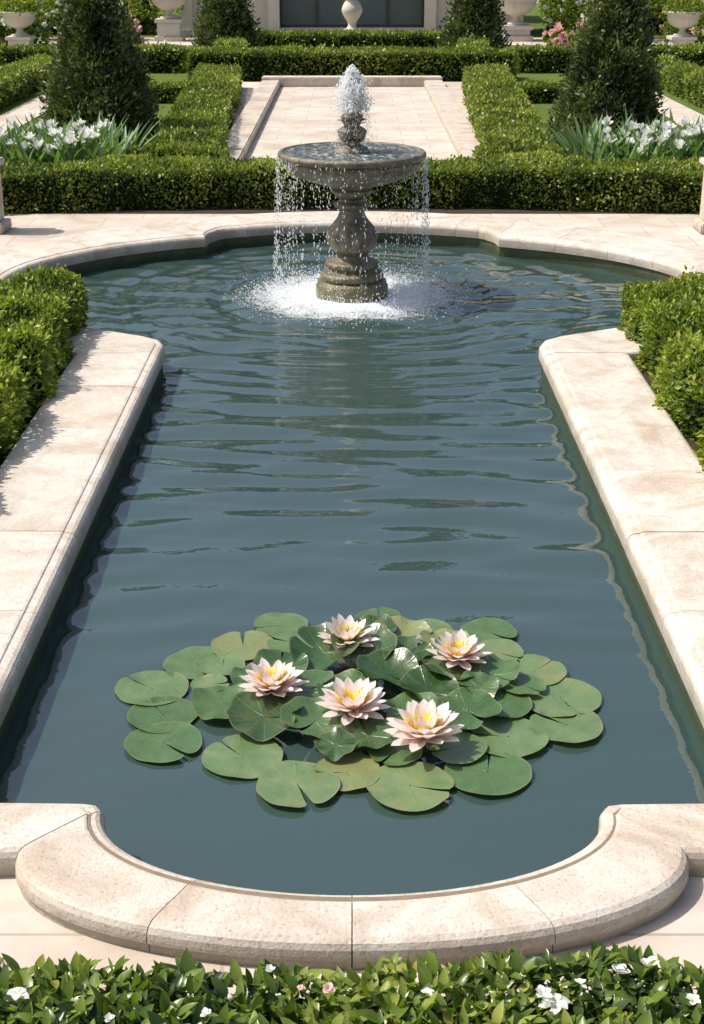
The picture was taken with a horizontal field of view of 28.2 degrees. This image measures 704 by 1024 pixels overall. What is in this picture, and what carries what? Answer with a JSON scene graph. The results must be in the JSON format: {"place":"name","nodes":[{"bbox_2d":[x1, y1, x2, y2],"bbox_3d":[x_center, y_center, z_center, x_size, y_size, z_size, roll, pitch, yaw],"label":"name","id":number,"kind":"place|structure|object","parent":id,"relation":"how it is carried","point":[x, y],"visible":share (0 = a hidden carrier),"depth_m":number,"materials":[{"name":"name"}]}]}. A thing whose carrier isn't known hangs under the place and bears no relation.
{"place":"outdoors","nodes":[
{"label":"outdoors","id":0,"kind":"place"},
{"bbox_2d":[0,39,170,130],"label":"garden path","id":1,"kind":"structure","parent":0,"point":[26,108],"depth_m":27.48,"materials":[{"name":"stone"}]},
{"bbox_2d":[152,0,185,40],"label":"stone urn","id":2,"kind":"object","parent":1,"relation":"on","point":[169,25],"visible":1,"depth_m":46.49,"materials":[{"name":"stone"}]},
{"bbox_2d":[35,38,664,44],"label":"garden path","id":3,"kind":"structure","parent":0,"point":[187,41],"depth_m":46.56,"materials":[{"name":"stone"}]},
{"bbox_2d":[342,0,361,30],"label":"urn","id":4,"kind":"object","parent":3,"relation":"on","point":[351,10],"visible":0.7,"depth_m":45.59,"materials":[{"name":"stone"}]},
{"bbox_2d":[499,0,536,41],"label":"stone urn","id":5,"kind":"object","parent":3,"relation":"on","point":[517,29],"visible":0.89,"depth_m":46.39,"materials":[{"name":"stone"}]},
{"bbox_2d":[0,213,703,1005],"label":"paved terrace","id":6,"kind":"structure","parent":0,"point":[28,935],"depth_m":4.84,"materials":[{"name":"stone"}]},
{"bbox_2d":[0,157,11,234],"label":"stone pedestal","id":7,"kind":"object","parent":6,"relation":"on","point":[5,224],"visible":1,"depth_m":16.16,"materials":[{"name":"stone"}]},
{"bbox_2d":[0,367,63,466],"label":"soil bed","id":8,"kind":"object","parent":6,"relation":"on","point":[36,402],"depth_m":10.05,"materials":[{"name":"brown soil"}]},
{"bbox_2d":[0,261,92,461],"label":"boxwood hedge","id":9,"kind":"object","parent":8,"relation":"on","point":[38,325],"visible":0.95,"depth_m":10.47,"materials":[{"name":"green plant"}]},
{"bbox_2d":[0,211,703,969],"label":"pool coping","id":10,"kind":"object","parent":6,"relation":"on","point":[58,467],"visible":0.82,"depth_m":6.96,"materials":[{"name":"stone"}]},
{"bbox_2d":[87,808,620,938],"bbox_3d":[0.000,-1.098,10.644,7.869,0.001,13.159,0,22,0],"label":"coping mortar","id":11,"kind":"object","parent":10,"relation":"on","point":[335,899],"visible":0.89,"depth_m":4.79,"materials":[{"name":"beige concrete"}]},
{"bbox_2d":[0,233,703,746],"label":"pool basin","id":12,"kind":"object","parent":6,"relation":"in","point":[78,269],"visible":0.1,"depth_m":14.57,"materials":[{"name":"stone"}]},
{"bbox_2d":[0,242,703,896],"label":"water","id":13,"kind":"structure","parent":12,"relation":"in","point":[414,468],"depth_m":8.02,"materials":[{"name":"blue liquid"}]},
{"bbox_2d":[114,607,602,811],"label":"lily pads","id":14,"kind":"object","parent":13,"relation":"on","point":[399,647],"visible":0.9,"depth_m":6.29,"materials":[{"name":"green plant"}]},
{"bbox_2d":[238,657,308,696],"bbox_3d":[-0.357,0.752,6.369,0.328,0.128,0.309,0,22,0],"label":"water lily flower","id":15,"kind":"object","parent":14,"relation":"on","point":[279,676],"visible":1,"depth_m":6.37,"materials":[{"name":"pink plant"}]},
{"bbox_2d":[317,613,378,646],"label":"water lily flower","id":16,"kind":"object","parent":14,"relation":"on","point":[340,626],"visible":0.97,"depth_m":6.79,"materials":[{"name":"pink plant"}]},
{"bbox_2d":[316,677,389,725],"bbox_3d":[0.003,0.823,6.185,0.340,0.126,0.327,0,22,0],"label":"water lily flower","id":17,"kind":"object","parent":14,"relation":"on","point":[363,697],"visible":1,"depth_m":6.19,"materials":[{"name":"pink plant"}]},
{"bbox_2d":[383,699,463,751],"bbox_3d":[0.307,0.900,5.980,0.350,0.144,0.345,0,22,0],"label":"water lily flower","id":18,"kind":"object","parent":14,"relation":"on","point":[429,721],"visible":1,"depth_m":5.98,"materials":[{"name":"pink plant"}]},
{"bbox_2d":[425,629,490,669],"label":"water lily flower","id":19,"kind":"object","parent":14,"relation":"on","point":[450,646],"visible":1,"depth_m":6.63,"materials":[{"name":"pink plant"}]},
{"bbox_2d":[223,64,494,331],"bbox_3d":[0.029,-2.794,13.529,2.746,2.940,2.756,0,22,0],"label":"fountain","id":20,"kind":"object","parent":12,"relation":"on","point":[351,168],"visible":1,"depth_m":13.32,"materials":[{"name":"stone"}]},
{"bbox_2d":[20,1006,703,1023],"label":"soil bed","id":21,"kind":"object","parent":6,"relation":"on","point":[373,1008],"depth_m":4.37,"materials":[{"name":"brown soil"}]},
{"bbox_2d":[0,940,703,1023],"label":"flowering ground cover","id":22,"kind":"object","parent":21,"relation":"on","point":[47,991],"visible":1,"depth_m":4.23,"materials":[{"name":"green plant"}]},
{"bbox_2d":[636,366,702,457],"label":"soil bed","id":23,"kind":"object","parent":6,"relation":"on","point":[648,381],"depth_m":9.89,"materials":[{"name":"brown soil"}]},
{"bbox_2d":[692,157,703,234],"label":"stone pedestal","id":24,"kind":"object","parent":6,"relation":"on","point":[698,224],"visible":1,"depth_m":16.16,"materials":[{"name":"stone"}]},
{"bbox_2d":[0,1,703,132],"bbox_3d":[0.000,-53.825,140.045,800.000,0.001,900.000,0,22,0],"label":"ground","id":25,"kind":"structure","parent":0,"point":[533,18],"depth_m":34.27,"materials":[{"name":"beige stone"}]},
{"bbox_2d":[0,0,42,50],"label":"stone urn","id":26,"kind":"object","parent":25,"relation":"on","point":[21,18],"visible":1,"depth_m":39.00,"materials":[{"name":"stone"}]},
{"bbox_2d":[0,0,53,45],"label":"flowering shrub","id":27,"kind":"object","parent":25,"relation":"on","point":[6,30],"visible":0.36,"depth_m":41.51,"materials":[{"name":"green plant"}]},
{"bbox_2d":[0,52,64,109],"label":"boxwood hedge","id":28,"kind":"object","parent":25,"relation":"on","point":[19,79],"visible":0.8,"depth_m":30.34,"materials":[{"name":"green plant"}]},
{"bbox_2d":[11,0,161,34],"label":"tall yew hedge","id":29,"kind":"object","parent":25,"relation":"on","point":[147,26],"visible":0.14,"depth_m":50.07,"materials":[{"name":"green plant"}]},
{"bbox_2d":[0,40,191,73],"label":"boxwood hedge","id":30,"kind":"object","parent":25,"relation":"on","point":[163,58],"visible":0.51,"depth_m":35.52,"materials":[{"name":"green plant"}]},
{"bbox_2d":[35,0,165,146],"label":"topiary cone","id":31,"kind":"object","parent":25,"relation":"on","point":[98,65],"visible":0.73,"depth_m":20.74,"materials":[{"name":"green plant"}]},
{"bbox_2d":[36,0,183,27],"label":"flowering shrub","id":32,"kind":"object","parent":25,"relation":"on","point":[57,3],"visible":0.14,"depth_m":47.22,"materials":[{"name":"green plant"}]},
{"bbox_2d":[126,11,145,48],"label":"rose bush","id":33,"kind":"object","parent":25,"relation":"on","point":[138,27],"visible":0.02,"depth_m":40.22,"materials":[{"name":"pink plant"}]},
{"bbox_2d":[148,78,186,103],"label":"boxwood hedge","id":34,"kind":"object","parent":25,"relation":"on","point":[168,94],"visible":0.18,"depth_m":28.97,"materials":[{"name":"green plant"}]},
{"bbox_2d":[143,62,243,157],"bbox_3d":[-2.671,-7.361,25.498,1.233,0.722,13.847,-1,22,-3],"label":"boxwood hedge","id":35,"kind":"object","parent":25,"relation":"on","point":[204,106],"visible":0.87,"depth_m":23.15,"materials":[{"name":"green plant"}]},
{"bbox_2d":[189,0,265,47],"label":"topiary cone","id":36,"kind":"object","parent":25,"relation":"on","point":[225,18],"visible":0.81,"depth_m":40.12,"materials":[{"name":"green plant"}]},
{"bbox_2d":[212,35,249,47],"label":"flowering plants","id":37,"kind":"object","parent":25,"relation":"on","point":[233,42],"visible":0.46,"depth_m":38.58,"materials":[{"name":"green plant"}]},
{"bbox_2d":[255,27,445,49],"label":"boxwood hedge","id":38,"kind":"object","parent":25,"relation":"on","point":[422,38],"visible":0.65,"depth_m":42.70,"materials":[{"name":"green plant"}]},
{"bbox_2d":[180,0,522,35],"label":"garden pavilion","id":39,"kind":"structure","parent":25,"relation":"on","point":[297,15],"depth_m":49.44,"materials":[{"name":"stone"}]},
{"bbox_2d":[0,148,703,214],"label":"boxwood hedge","id":40,"kind":"object","parent":25,"relation":"on","point":[518,181],"visible":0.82,"depth_m":17.41,"materials":[{"name":"green plant"}]},
{"bbox_2d":[22,208,681,212],"bbox_3d":[0.000,-4.369,18.929,16.000,0.001,3.650,0,22,0],"label":"soil bed","id":41,"kind":"object","parent":25,"relation":"on","point":[428,210],"depth_m":17.42,"materials":[{"name":"brown soil"}]},
{"bbox_2d":[0,111,159,164],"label":"white flower bed","id":42,"kind":"object","parent":41,"relation":"on","point":[53,141],"visible":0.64,"depth_m":18.78,"materials":[{"name":"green plant"}]},
{"bbox_2d":[92,140,230,165],"bbox_3d":[-2.656,-4.816,19.355,2.097,0.624,0.740,0,22,0],"label":"boxwood hedge","id":43,"kind":"object","parent":41,"relation":"on","point":[221,149],"visible":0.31,"depth_m":19.14,"materials":[{"name":"green plant"}]},
{"bbox_2d":[471,139,605,165],"bbox_3d":[2.645,-4.814,19.353,2.122,0.644,0.688,0,22,0],"label":"boxwood hedge","id":44,"kind":"object","parent":41,"relation":"on","point":[480,148],"visible":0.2,"depth_m":19.15,"materials":[{"name":"green plant"}]},
{"bbox_2d":[543,108,703,167],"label":"white flower bed","id":45,"kind":"object","parent":41,"relation":"on","point":[651,141],"visible":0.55,"depth_m":18.87,"materials":[{"name":"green plant"}]},
{"bbox_2d":[185,41,519,81],"bbox_3d":[0.004,-10.867,33.803,8.061,0.939,1.599,0,22,0],"label":"boxwood hedge","id":46,"kind":"object","parent":25,"relation":"on","point":[446,63],"visible":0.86,"depth_m":33.27,"materials":[{"name":"green plant"}]},
{"bbox_2d":[455,35,490,52],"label":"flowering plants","id":47,"kind":"object","parent":25,"relation":"on","point":[471,42],"visible":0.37,"depth_m":38.03,"materials":[{"name":"green plant"}]},
{"bbox_2d":[434,0,512,48],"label":"topiary cone","id":48,"kind":"object","parent":25,"relation":"on","point":[480,18],"visible":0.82,"depth_m":40.15,"materials":[{"name":"green plant"}]},
{"bbox_2d":[461,61,560,156],"bbox_3d":[2.690,-7.362,25.497,1.264,0.718,13.797,1,22,3],"label":"boxwood hedge","id":49,"kind":"object","parent":25,"relation":"on","point":[502,112],"visible":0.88,"depth_m":23.18,"materials":[{"name":"green plant"}]},
{"bbox_2d":[518,79,565,103],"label":"boxwood hedge","id":50,"kind":"object","parent":25,"relation":"on","point":[543,92],"visible":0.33,"depth_m":28.96,"materials":[{"name":"green plant"}]},
{"bbox_2d":[542,19,585,46],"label":"rose bush","id":51,"kind":"object","parent":25,"relation":"on","point":[562,37],"visible":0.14,"depth_m":40.06,"materials":[{"name":"pink plant"}]},
{"bbox_2d":[537,0,661,33],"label":"flowering shrub","id":52,"kind":"object","parent":25,"relation":"on","point":[567,15],"visible":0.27,"depth_m":47.15,"materials":[{"name":"green plant"}]},
{"bbox_2d":[544,0,669,145],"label":"topiary cone","id":53,"kind":"object","parent":25,"relation":"on","point":[611,53],"visible":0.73,"depth_m":20.73,"materials":[{"name":"green plant"}]},
{"bbox_2d":[514,41,703,73],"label":"boxwood hedge","id":54,"kind":"object","parent":25,"relation":"on","point":[536,58],"visible":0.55,"depth_m":35.52,"materials":[{"name":"green plant"}]},
{"bbox_2d":[538,0,697,34],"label":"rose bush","id":55,"kind":"object","parent":25,"relation":"on","point":[656,24],"visible":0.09,"depth_m":50.13,"materials":[{"name":"green plant"}]},
{"bbox_2d":[616,265,703,472],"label":"boxwood hedge","id":56,"kind":"object","parent":25,"relation":"on","point":[663,320],"visible":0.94,"depth_m":10.32,"materials":[{"name":"green plant"}]},
{"bbox_2d":[646,0,699,27],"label":"rose bush","id":57,"kind":"object","parent":25,"relation":"on","point":[657,5],"visible":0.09,"depth_m":46.52,"materials":[{"name":"green plant"}]},
{"bbox_2d":[654,53,703,109],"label":"boxwood hedge","id":58,"kind":"object","parent":25,"relation":"on","point":[683,79],"visible":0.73,"depth_m":30.16,"materials":[{"name":"green plant"}]},
{"bbox_2d":[657,0,703,50],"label":"rose bush","id":59,"kind":"object","parent":25,"relation":"on","point":[697,31],"visible":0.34,"depth_m":41.33,"materials":[{"name":"green plant"}]},
{"bbox_2d":[662,0,703,50],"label":"stone urn","id":60,"kind":"object","parent":25,"relation":"on","point":[687,15],"visible":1,"depth_m":39.00,"materials":[{"name":"stone"}]},
{"bbox_2d":[232,82,472,160],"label":"stone court floor","id":61,"kind":"structure","parent":0,"point":[305,115],"depth_m":26.22,"materials":[{"name":"beige stone"}]},
{"bbox_2d":[227,76,479,159],"bbox_3d":[0.000,-7.290,25.805,4.140,0.220,14.410,0,22,0],"label":"stone basin border","id":62,"kind":"object","parent":61,"relation":"on","point":[244,129],"visible":0.45,"depth_m":27.25,"materials":[{"name":"stone"}]},
{"bbox_2d":[533,39,703,126],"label":"garden path","id":63,"kind":"structure","parent":0,"point":[679,111],"depth_m":27.64,"materials":[{"name":"stone"}]}
]}

